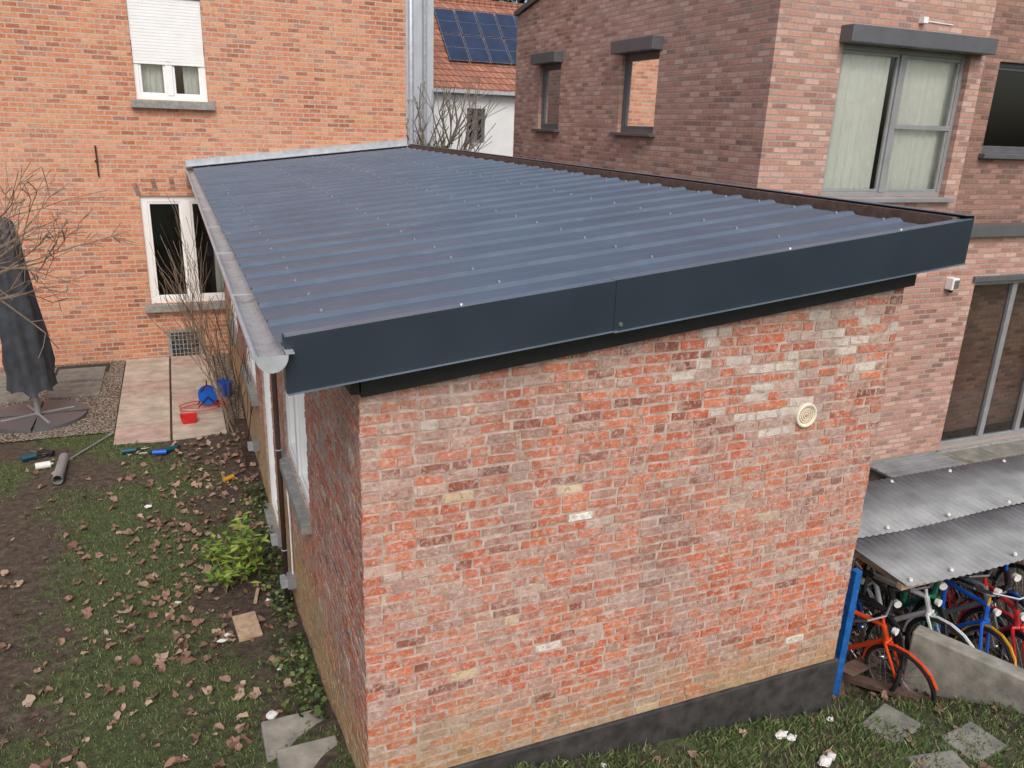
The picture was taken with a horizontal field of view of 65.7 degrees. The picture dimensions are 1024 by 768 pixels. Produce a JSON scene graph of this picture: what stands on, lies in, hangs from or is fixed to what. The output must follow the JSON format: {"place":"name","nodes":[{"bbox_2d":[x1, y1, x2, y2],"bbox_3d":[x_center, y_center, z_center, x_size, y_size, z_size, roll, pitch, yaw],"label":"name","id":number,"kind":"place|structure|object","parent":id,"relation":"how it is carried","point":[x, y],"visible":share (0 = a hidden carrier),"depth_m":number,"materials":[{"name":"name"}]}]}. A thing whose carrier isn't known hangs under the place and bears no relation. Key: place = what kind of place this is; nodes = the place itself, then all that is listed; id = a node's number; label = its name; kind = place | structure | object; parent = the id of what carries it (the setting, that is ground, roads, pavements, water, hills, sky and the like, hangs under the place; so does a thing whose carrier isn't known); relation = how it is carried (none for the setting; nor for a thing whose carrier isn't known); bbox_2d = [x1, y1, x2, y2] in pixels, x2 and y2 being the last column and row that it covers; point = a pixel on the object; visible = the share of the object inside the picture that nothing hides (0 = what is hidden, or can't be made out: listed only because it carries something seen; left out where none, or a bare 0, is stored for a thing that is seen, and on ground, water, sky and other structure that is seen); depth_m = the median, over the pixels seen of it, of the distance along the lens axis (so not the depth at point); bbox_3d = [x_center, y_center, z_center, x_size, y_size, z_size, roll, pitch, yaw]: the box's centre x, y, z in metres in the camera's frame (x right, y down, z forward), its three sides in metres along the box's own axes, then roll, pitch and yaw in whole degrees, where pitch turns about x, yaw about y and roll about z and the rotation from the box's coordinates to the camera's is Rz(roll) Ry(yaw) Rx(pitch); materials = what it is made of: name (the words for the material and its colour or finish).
{"place":"outdoors","nodes":[
{"label":"outdoors","id":0,"kind":"place"},
{"bbox_2d":[0,353,243,442],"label":"gravel","id":1,"kind":"structure","parent":0,"point":[101,416],"depth_m":12.54,"materials":[{"name":"grey gravel"}]},
{"bbox_2d":[0,217,87,432],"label":"garden umbrella","id":2,"kind":"object","parent":1,"relation":"on","point":[29,372],"visible":0.9,"depth_m":11.48,"materials":[{"name":"grey fabric"}]},
{"bbox_2d":[55,363,109,374],"bbox_3d":[-7.707,-0.273,14.238,0.850,0.021,0.450,-5,20,-22],"label":"door mat","id":3,"kind":"object","parent":1,"relation":"on","point":[107,365],"depth_m":14.32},
{"bbox_2d":[217,379,232,396],"bbox_3d":[-4.771,0.073,13.153,0.277,0.248,0.277,-5,20,-22],"label":"blue bucket","id":4,"kind":"object","parent":1,"relation":"on","point":[223,385],"visible":0.52,"depth_m":13.09,"materials":[{"name":"plastic"}]},
{"bbox_2d":[126,0,526,40],"label":"sky","id":5,"kind":"structure","parent":0,"point":[126,0],"materials":[{"name":"white"}]},
{"bbox_2d":[0,355,1023,767],"bbox_3d":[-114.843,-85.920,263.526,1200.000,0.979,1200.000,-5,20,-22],"label":"ground","id":6,"kind":"structure","parent":0,"point":[26,545],"depth_m":7.11,"materials":[{"name":"green plant"}]},
{"bbox_2d":[20,453,45,461],"bbox_3d":[-6.329,1.044,10.540,0.084,0.261,0.372,19,24,41],"label":"cordless drill","id":7,"kind":"object","parent":6,"relation":"on","point":[25,458],"visible":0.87,"depth_m":10.45,"materials":[{"name":"teal plastic"}]},
{"bbox_2d":[35,461,52,469],"bbox_3d":[-6.052,1.049,10.259,0.203,0.090,0.089,-9,21,-31],"label":"sealant can","id":8,"kind":"object","parent":6,"relation":"on","point":[43,465],"visible":1,"depth_m":10.22,"materials":[{"name":"paint"}]},
{"bbox_2d":[35,450,54,456],"bbox_3d":[-6.310,1.006,10.681,0.372,0.261,0.084,5,18,8],"label":"cordless drill","id":9,"kind":"object","parent":6,"relation":"on","point":[50,453],"visible":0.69,"depth_m":10.62,"materials":[{"name":"plastic"}]},
{"bbox_2d":[52,453,68,483],"bbox_3d":[-5.784,1.077,10.165,0.120,0.120,0.750,-5,20,-22],"label":"metal tube","id":10,"kind":"object","parent":6,"relation":"on","point":[60,469],"visible":1,"depth_m":10.04,"materials":[{"name":"grey metal"}]},
{"bbox_2d":[0,162,137,357],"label":"bare fruit tree","id":11,"kind":"object","parent":6,"relation":"on","point":[15,267],"visible":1,"depth_m":10.01,"materials":[{"name":"brown plant"}]},
{"bbox_2d":[68,431,114,460],"bbox_3d":[-5.808,0.855,10.962,0.044,0.040,1.030,4,18,5],"label":"metal rod","id":12,"kind":"object","parent":6,"relation":"on","point":[108,435],"visible":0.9,"depth_m":10.98,"materials":[{"name":"grey metal"}]},
{"bbox_2d":[0,354,226,444],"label":"paving","id":13,"kind":"structure","parent":6,"relation":"on","point":[144,412],"depth_m":12.94,"materials":[{"name":"beige stone"}]},
{"bbox_2d":[180,412,196,423],"bbox_3d":[-4.849,0.516,11.898,0.237,0.120,0.166,-5,20,-22],"label":"red tray","id":14,"kind":"object","parent":13,"relation":"on","point":[187,418],"visible":1,"depth_m":11.85,"materials":[{"name":"plastic"}]},
{"bbox_2d":[179,397,226,411],"bbox_3d":[-4.827,0.332,12.417,0.724,0.124,0.415,-5,20,-22],"label":"power cable","id":15,"kind":"object","parent":13,"relation":"on","point":[200,407],"visible":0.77,"depth_m":12.31,"materials":[{"name":"red plastic"}]},
{"bbox_2d":[197,380,219,408],"bbox_3d":[-4.816,0.160,12.534,0.334,0.396,0.220,-5,20,-22],"label":"cable reel","id":16,"kind":"object","parent":13,"relation":"on","point":[207,395],"visible":0.99,"depth_m":12.47,"materials":[{"name":"blue plastic"}]},
{"bbox_2d":[121,447,148,454],"bbox_3d":[-5.154,0.990,10.846,0.372,0.261,0.084,-8,20,-27],"label":"cordless drill","id":17,"kind":"object","parent":6,"relation":"on","point":[126,451],"visible":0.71,"depth_m":10.77,"materials":[{"name":"teal plastic"}]},
{"bbox_2d":[139,449,166,455],"bbox_3d":[-4.874,1.022,10.811,0.372,0.261,0.084,-3,19,-14],"label":"cordless drill","id":18,"kind":"object","parent":6,"relation":"on","point":[162,452],"visible":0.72,"depth_m":10.77,"materials":[{"name":"blue plastic"}]},
{"bbox_2d":[163,443,187,453],"bbox_3d":[-4.669,0.971,11.018,0.084,0.261,0.372,16,23,36],"label":"cordless drill","id":19,"kind":"object","parent":6,"relation":"on","point":[171,448],"visible":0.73,"depth_m":10.93,"materials":[{"name":"teal plastic"}]},
{"bbox_2d":[150,204,216,294],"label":"window","id":20,"kind":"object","parent":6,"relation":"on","point":[163,215],"depth_m":16.16,"materials":[{"name":"black glass"}]},
{"bbox_2d":[213,249,223,291],"bbox_3d":[-5.630,-2.670,15.214,0.200,1.840,0.054,-5,20,-22],"label":"window curtain","id":21,"kind":"object","parent":20,"relation":"hanging from","point":[219,281],"depth_m":15.40,"materials":[{"name":"fabric"}]},
{"bbox_2d":[147,194,252,469],"bbox_3d":[-4.255,-0.861,11.035,3.272,3.444,2.245,11,20,27],"label":"bare shrub","id":22,"kind":"object","parent":6,"relation":"on","point":[205,353],"visible":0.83,"depth_m":11.05,"materials":[{"name":"brown plant"}]},
{"bbox_2d":[0,0,405,368],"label":"brick walls","id":23,"kind":"structure","parent":6,"relation":"on","point":[282,75],"depth_m":14.12,"materials":[{"name":"brick"}]},
{"bbox_2d":[94,145,99,176],"bbox_3d":[-7.184,-3.852,13.699,0.050,0.520,0.049,-5,20,-22],"label":"wall anchor","id":24,"kind":"object","parent":23,"relation":"attached to","point":[96,160],"depth_m":13.69,"materials":[{"name":"metal"}]},
{"bbox_2d":[132,176,191,195],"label":"arch lintel","id":25,"kind":"structure","parent":23,"relation":"attached to","point":[160,184],"depth_m":14.21,"materials":[{"name":"brick"}]},
{"bbox_2d":[127,0,204,66],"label":"roller shutter","id":26,"kind":"object","parent":23,"relation":"attached to","point":[165,32],"visible":1,"depth_m":13.58,"materials":[{"name":"white plastic"}]},
{"bbox_2d":[130,40,203,93],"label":"window","id":27,"kind":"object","parent":23,"relation":"attached to","point":[179,79],"depth_m":15.27,"materials":[{"name":"black glass"}]},
{"bbox_2d":[141,64,164,92],"bbox_3d":[-6.297,-5.383,13.874,0.410,0.660,0.058,-5,20,-22],"label":"window curtain","id":28,"kind":"object","parent":27,"relation":"hanging from","point":[152,79],"depth_m":13.89,"materials":[{"name":"fabric"}]},
{"bbox_2d":[182,66,199,94],"bbox_3d":[-5.689,-5.442,14.124,0.310,0.660,0.060,-5,20,-22],"label":"window curtain","id":29,"kind":"object","parent":27,"relation":"hanging from","point":[191,79],"depth_m":14.12,"materials":[{"name":"fabric"}]},
{"bbox_2d":[132,56,207,101],"bbox_3d":[-5.961,-5.344,13.843,1.160,0.750,0.080,-5,20,-22],"label":"window frame","id":30,"kind":"object","parent":23,"relation":"on","point":[170,94],"visible":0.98,"depth_m":13.85,"materials":[{"name":"white plastic"}]},
{"bbox_2d":[131,99,225,312],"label":"sills","id":31,"kind":"structure","parent":23,"relation":"attached to","point":[162,104],"depth_m":13.98,"materials":[{"name":"grey stone"}]},
{"bbox_2d":[139,196,224,303],"bbox_3d":[-6.013,-2.509,14.791,1.510,1.970,0.080,-5,20,-22],"label":"window frame","id":32,"kind":"object","parent":23,"relation":"attached to","point":[184,203],"visible":0.68,"depth_m":14.62,"materials":[{"name":"white plastic"}]},
{"bbox_2d":[167,328,202,356],"bbox_3d":[-6.247,-0.801,15.160,0.610,0.520,0.040,-5,20,-22],"label":"cellar grate","id":33,"kind":"object","parent":23,"relation":"attached to","point":[175,349],"visible":0.67,"depth_m":15.14,"materials":[{"name":"grey metal"}]},
{"bbox_2d":[408,0,413,144],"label":"downpipe","id":34,"kind":"object","parent":23,"relation":"attached to","point":[411,70],"visible":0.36,"depth_m":15.16,"materials":[{"name":"metal"}]},
{"bbox_2d":[222,474,235,481],"bbox_3d":[-3.598,1.194,10.103,0.059,0.064,0.182,14,21,31],"label":"tape measure","id":35,"kind":"object","parent":6,"relation":"on","point":[228,478],"visible":1,"depth_m":10.07,"materials":[{"name":"yellow plastic"}]},
{"bbox_2d":[192,511,269,591],"bbox_3d":[-2.805,1.685,7.957,0.736,0.571,1.030,-5,20,-22],"label":"laurel bush","id":36,"kind":"object","parent":6,"relation":"on","point":[238,559],"visible":1,"depth_m":7.93,"materials":[{"name":"green plant"}]},
{"bbox_2d":[232,611,262,641],"bbox_3d":[-2.365,2.165,7.085,0.200,0.058,0.341,-8,20,-27],"label":"wood board","id":37,"kind":"object","parent":6,"relation":"on","point":[247,626],"visible":1,"depth_m":7.06,"materials":[{"name":"brown wood"}]},
{"bbox_2d":[254,588,259,603],"bbox_3d":[-2.458,2.037,7.631,0.030,0.022,0.240,-2,18,-11],"label":"wood stick","id":38,"kind":"object","parent":6,"relation":"on","point":[256,595],"visible":1,"depth_m":7.61,"materials":[{"name":"brown wood"}]},
{"bbox_2d":[229,483,329,723],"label":"weeds","id":39,"kind":"object","parent":6,"relation":"on","point":[304,650],"visible":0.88,"depth_m":6.61,"materials":[{"name":"green plant"}]},
{"bbox_2d":[261,709,336,767],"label":"paving slabs","id":40,"kind":"structure","parent":6,"relation":"on","point":[278,734],"depth_m":5.37,"materials":[{"name":"grey concrete"}]},
{"bbox_2d":[405,0,433,147],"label":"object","id":41,"kind":"structure","parent":6,"relation":"on","point":[423,22],"depth_m":24.99,"materials":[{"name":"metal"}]},
{"bbox_2d":[426,139,454,147],"bbox_3d":[-1.386,-4.025,19.961,2.662,4.102,1.641,-2,18,-12],"label":"hedge shrub","id":42,"kind":"object","parent":6,"relation":"on","point":[441,144],"depth_m":19.38,"materials":[{"name":"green plant"}]},
{"bbox_2d":[406,66,506,151],"bbox_3d":[-2.271,-5.120,20.351,4.296,5.881,3.210,-1,18,-10],"label":"bare tree","id":43,"kind":"object","parent":6,"relation":"on","point":[421,139],"visible":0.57,"depth_m":20.10,"materials":[{"name":"brown plant"}]},
{"bbox_2d":[433,92,514,155],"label":"plaster walls","id":44,"kind":"structure","parent":6,"relation":"on","point":[501,132],"depth_m":30.46,"materials":[{"name":"white paint"}]},
{"bbox_2d":[469,112,480,138],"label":"window","id":45,"kind":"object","parent":44,"relation":"attached to","point":[479,132],"depth_m":31.81,"materials":[{"name":"black glass"}]},
{"bbox_2d":[467,108,483,142],"bbox_3d":[-1.430,-9.922,30.444,0.740,1.250,0.080,-5,20,-22],"label":"window frame","id":46,"kind":"object","parent":44,"relation":"attached to","point":[474,128],"visible":0.38,"depth_m":30.45,"materials":[{"name":"grey"}]},
{"bbox_2d":[433,0,522,95],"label":"tile roof","id":47,"kind":"structure","parent":44,"relation":"on","point":[499,78],"depth_m":30.32,"materials":[{"name":"tile"}]},
{"bbox_2d":[434,8,517,63],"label":"solar panels","id":48,"kind":"object","parent":47,"relation":"on","point":[475,45],"visible":0.74,"depth_m":31.12,"materials":[{"name":"blue glass"}]},
{"bbox_2d":[144,505,835,767],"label":"plaster debris","id":49,"kind":"object","parent":6,"relation":"on","point":[823,759],"visible":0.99,"depth_m":5.54,"materials":[{"name":"white paint"}]},
{"bbox_2d":[0,431,996,767],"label":"fallen leaves","id":50,"kind":"object","parent":6,"relation":"on","point":[160,661],"visible":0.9,"depth_m":7.39,"materials":[{"name":"brown plant"}]},
{"bbox_2d":[490,0,527,3],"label":"distant trees","id":51,"kind":"object","parent":6,"relation":"on","point":[520,1],"depth_m":44.84,"materials":[{"name":"green plant"}]},
{"bbox_2d":[185,139,974,767],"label":"brick extension","id":52,"kind":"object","parent":6,"relation":"on","point":[565,461],"visible":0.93,"depth_m":4.76,"materials":[{"name":"red brick"}]},
{"bbox_2d":[513,0,1023,460],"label":"brick walls","id":53,"kind":"structure","parent":6,"relation":"on","point":[746,91],"depth_m":10.88,"materials":[{"name":"brick"}]},
{"bbox_2d":[541,63,560,128],"bbox_3d":[0.772,-5.302,14.651,0.070,1.130,0.900,-5,20,-22],"label":"side window frame","id":54,"kind":"object","parent":53,"relation":"attached to","point":[546,68],"visible":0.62,"depth_m":14.89,"materials":[{"name":"metal"}]},
{"bbox_2d":[545,70,560,123],"bbox_3d":[0.772,-5.302,14.651,0.001,1.090,0.860,-5,20,-22],"label":"side window glass","id":55,"kind":"object","parent":54,"relation":"attached to","point":[552,96],"visible":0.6,"depth_m":14.68,"materials":[{"name":"glass"}]},
{"bbox_2d":[621,51,659,133],"bbox_3d":[1.967,-4.366,11.919,0.070,1.130,1.050,-5,20,-22],"label":"side window frame","id":56,"kind":"object","parent":53,"relation":"attached to","point":[629,60],"visible":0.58,"depth_m":12.18,"materials":[{"name":"metal"}]},
{"bbox_2d":[626,59,658,125],"bbox_3d":[1.967,-4.366,11.919,0.001,1.090,1.010,-5,20,-22],"label":"side window glass","id":57,"kind":"object","parent":56,"relation":"attached to","point":[642,92],"visible":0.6,"depth_m":11.93,"materials":[{"name":"glass"}]},
{"bbox_2d":[514,0,1023,236],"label":"copings","id":58,"kind":"object","parent":53,"relation":"on","point":[994,229],"visible":0.23,"depth_m":10.69,"materials":[{"name":"metal"}]},
{"bbox_2d":[530,23,1023,453],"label":"sill","id":59,"kind":"structure","parent":53,"relation":"attached to","point":[878,36],"depth_m":10.14,"materials":[{"name":"metal"}]},
{"bbox_2d":[821,44,965,196],"bbox_3d":[4.906,-3.354,10.274,2.170,1.810,0.080,-5,20,-22],"label":"terrace window frame","id":60,"kind":"object","parent":53,"relation":"attached to","point":[901,56],"visible":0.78,"depth_m":10.33,"materials":[{"name":"grey metal"}]},
{"bbox_2d":[823,53,890,188],"bbox_3d":[4.348,-3.335,10.106,0.930,1.720,0.062,-5,20,-22],"label":"terrace window curtain","id":61,"kind":"object","parent":60,"relation":"attached to","point":[862,84],"visible":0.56,"depth_m":10.12,"materials":[{"name":"fabric"}]},
{"bbox_2d":[885,59,955,188],"bbox_3d":[5.394,-3.449,10.571,0.970,1.720,0.060,-5,20,-22],"label":"terrace window curtain","id":62,"kind":"object","parent":60,"relation":"attached to","point":[926,92],"visible":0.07,"depth_m":10.59,"materials":[{"name":"fabric"}]},
{"bbox_2d":[869,58,956,188],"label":"window","id":63,"kind":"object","parent":53,"relation":"attached to","point":[884,112],"depth_m":11.98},
{"bbox_2d":[919,16,952,25],"bbox_3d":[5.323,-4.519,9.892,0.580,0.070,0.070,-5,20,-22],"label":"sensor","id":64,"kind":"object","parent":53,"relation":"attached to","point":[924,20],"visible":1,"depth_m":9.79,"materials":[{"name":"white plastic"}]},
{"bbox_2d":[944,277,959,292],"bbox_3d":[5.905,-1.323,10.629,0.120,0.200,0.140,-5,20,-22],"label":"wall lamp","id":65,"kind":"object","parent":53,"relation":"attached to","point":[951,284],"visible":1,"depth_m":10.58,"materials":[{"name":"white plastic"}]},
{"bbox_2d":[939,280,1023,446],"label":"garden door frame","id":66,"kind":"object","parent":53,"relation":"attached to","point":[979,434],"visible":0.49,"depth_m":11.82,"materials":[{"name":"grey metal"}]},
{"bbox_2d":[981,62,1023,153],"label":"window frame","id":67,"kind":"object","parent":53,"relation":"attached to","point":[1012,67],"visible":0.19,"depth_m":11.31,"materials":[{"name":"metal"}]},
{"bbox_2d":[983,70,1023,146],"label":"window","id":68,"kind":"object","parent":53,"relation":"attached to","point":[1005,125],"depth_m":12.38,"materials":[{"name":"black glass"}]},
{"bbox_2d":[848,557,897,654],"bbox_3d":[2.926,1.970,7.614,0.545,0.947,1.516,-6,20,-24],"label":"bicycle","id":69,"kind":"object","parent":6,"relation":"on","point":[880,607],"visible":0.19,"depth_m":7.24,"materials":[{"name":"metal"}]},
{"bbox_2d":[852,558,904,695],"bbox_3d":[3.272,2.048,7.320,0.580,1.007,1.621,-3,19,-14],"label":"bicycle","id":70,"kind":"object","parent":6,"relation":"on","point":[868,573],"visible":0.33,"depth_m":6.89,"materials":[{"name":"metal"}]},
{"bbox_2d":[838,650,922,701],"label":"wooden planks","id":71,"kind":"object","parent":6,"relation":"on","point":[854,669],"visible":0.21,"depth_m":6.78,"materials":[{"name":"brown wood"}]},
{"bbox_2d":[847,588,937,704],"bbox_3d":[2.914,2.184,6.935,0.561,0.961,1.563,-5,20,-22],"label":"bicycle","id":72,"kind":"object","parent":6,"relation":"on","point":[886,643],"visible":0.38,"depth_m":6.59,"materials":[{"name":"metal"}]},
{"bbox_2d":[872,579,947,658],"bbox_3d":[3.837,1.956,7.574,0.613,1.063,1.718,0,18,-8],"label":"bicycle","id":73,"kind":"object","parent":6,"relation":"on","point":[919,602],"visible":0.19,"depth_m":7.15,"materials":[{"name":"metal"}]},
{"bbox_2d":[852,558,974,650],"bbox_3d":[3.450,2.057,7.305,0.595,1.009,1.664,-5,20,-22],"label":"bicycle","id":74,"kind":"object","parent":6,"relation":"on","point":[928,615],"visible":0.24,"depth_m":7.01,"materials":[{"name":"metal"}]},
{"bbox_2d":[856,561,990,638],"bbox_3d":[3.948,1.863,7.971,0.586,1.000,1.628,-5,20,-22],"label":"bicycle","id":75,"kind":"object","parent":6,"relation":"on","point":[952,605],"visible":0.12,"depth_m":7.62,"materials":[{"name":"metal"}]},
{"bbox_2d":[832,454,1023,698],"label":"bike shelter","id":76,"kind":"object","parent":6,"relation":"on","point":[924,528],"visible":0.75,"depth_m":7.11,"materials":[{"name":"paint"}]},
{"bbox_2d":[861,703,1005,767],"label":"stepping stones","id":77,"kind":"object","parent":6,"relation":"on","point":[884,710],"visible":0.68,"depth_m":5.79,"materials":[{"name":"grey stone"}]},
{"bbox_2d":[853,440,1023,560],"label":"patio","id":78,"kind":"structure","parent":6,"relation":"on","point":[986,453],"depth_m":11.66,"materials":[{"name":"grey concrete"}]},
{"bbox_2d":[868,451,964,481],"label":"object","id":79,"kind":"object","parent":78,"relation":"on","point":[904,465],"visible":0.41,"depth_m":9.24,"materials":[{"name":"grey metal"}]},
{"bbox_2d":[862,562,1023,665],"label":"bicycle","id":80,"kind":"object","parent":6,"relation":"on","point":[968,610],"visible":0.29,"depth_m":7.11,"materials":[{"name":"metal"}]},
{"bbox_2d":[885,578,1016,665],"bbox_3d":[4.066,2.106,7.302,0.558,0.961,1.575,-5,20,-22],"label":"bicycle","id":81,"kind":"object","parent":6,"relation":"on","point":[981,625],"visible":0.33,"depth_m":6.92,"materials":[{"name":"metal"}]},
{"bbox_2d":[901,625,1023,713],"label":"concrete wall","id":82,"kind":"structure","parent":6,"relation":"on","point":[956,668],"depth_m":6.50,"materials":[{"name":"grey concrete"}]},
{"bbox_2d":[941,563,1023,664],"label":"bicycle","id":83,"kind":"object","parent":6,"relation":"on","point":[1016,577],"visible":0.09,"depth_m":7.22,"materials":[{"name":"metal"}]},
{"bbox_2d":[946,570,1023,667],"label":"bicycle","id":84,"kind":"object","parent":6,"relation":"on","point":[1013,631],"visible":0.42,"depth_m":6.89,"materials":[{"name":"metal"}]},
{"bbox_2d":[992,560,1023,626],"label":"bicycle","id":85,"kind":"object","parent":6,"relation":"on","point":[998,573],"visible":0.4,"depth_m":7.90,"materials":[{"name":"metal"}]},
{"bbox_2d":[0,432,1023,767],"bbox_3d":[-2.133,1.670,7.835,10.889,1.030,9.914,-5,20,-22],"label":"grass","id":86,"kind":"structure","parent":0,"point":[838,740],"depth_m":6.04,"materials":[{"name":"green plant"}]}
]}

